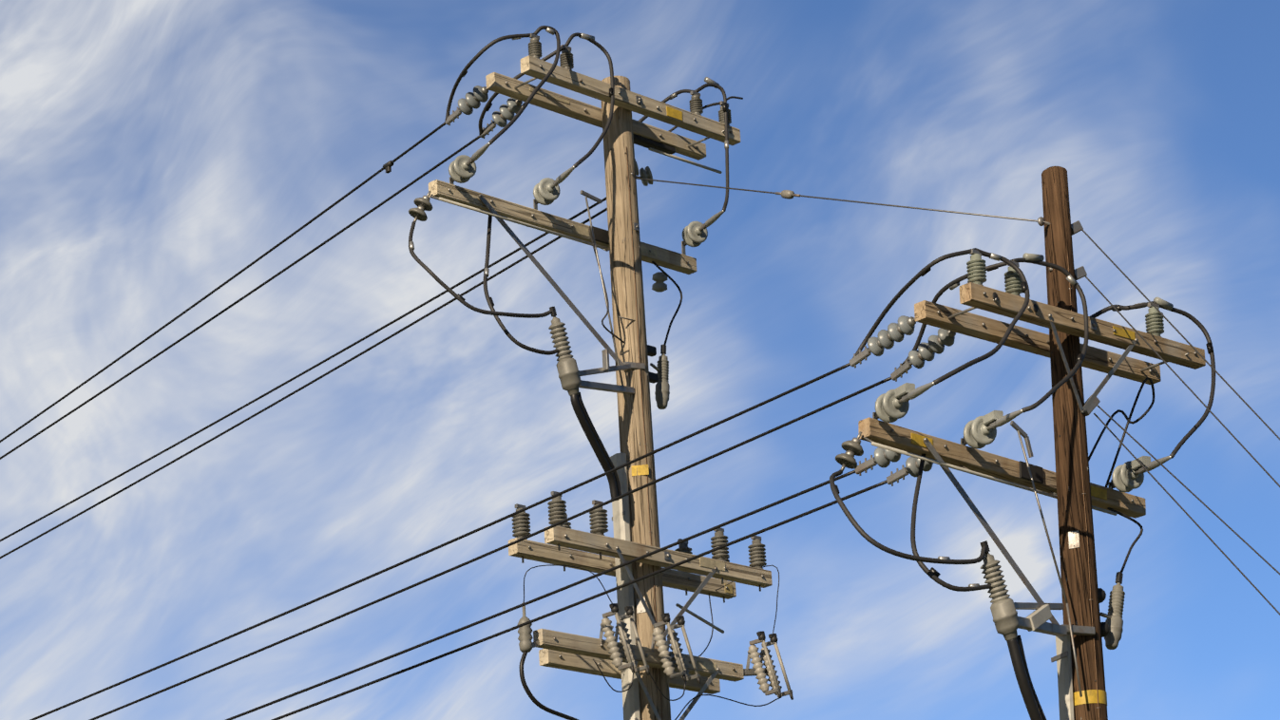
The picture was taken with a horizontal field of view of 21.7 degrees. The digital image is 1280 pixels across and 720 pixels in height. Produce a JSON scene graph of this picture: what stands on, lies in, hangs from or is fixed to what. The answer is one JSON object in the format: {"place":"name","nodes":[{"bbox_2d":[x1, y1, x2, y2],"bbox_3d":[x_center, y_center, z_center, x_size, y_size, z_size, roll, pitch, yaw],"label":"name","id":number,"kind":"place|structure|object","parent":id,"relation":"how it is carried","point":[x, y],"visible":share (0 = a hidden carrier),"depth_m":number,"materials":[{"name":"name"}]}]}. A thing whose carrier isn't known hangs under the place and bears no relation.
{"place":"outdoors","nodes":[
{"label":"outdoors","id":0,"kind":"place"},
{"bbox_2d":[0,0,1279,719],"label":"sky","id":1,"kind":"structure","parent":0,"point":[152,151],"materials":[{"name":"blue"}]},
{"label":"ground","id":2,"kind":"structure","parent":0,"visible":0},
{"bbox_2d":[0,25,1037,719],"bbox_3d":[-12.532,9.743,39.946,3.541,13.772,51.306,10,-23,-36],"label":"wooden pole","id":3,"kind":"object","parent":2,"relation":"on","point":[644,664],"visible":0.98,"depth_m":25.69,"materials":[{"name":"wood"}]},
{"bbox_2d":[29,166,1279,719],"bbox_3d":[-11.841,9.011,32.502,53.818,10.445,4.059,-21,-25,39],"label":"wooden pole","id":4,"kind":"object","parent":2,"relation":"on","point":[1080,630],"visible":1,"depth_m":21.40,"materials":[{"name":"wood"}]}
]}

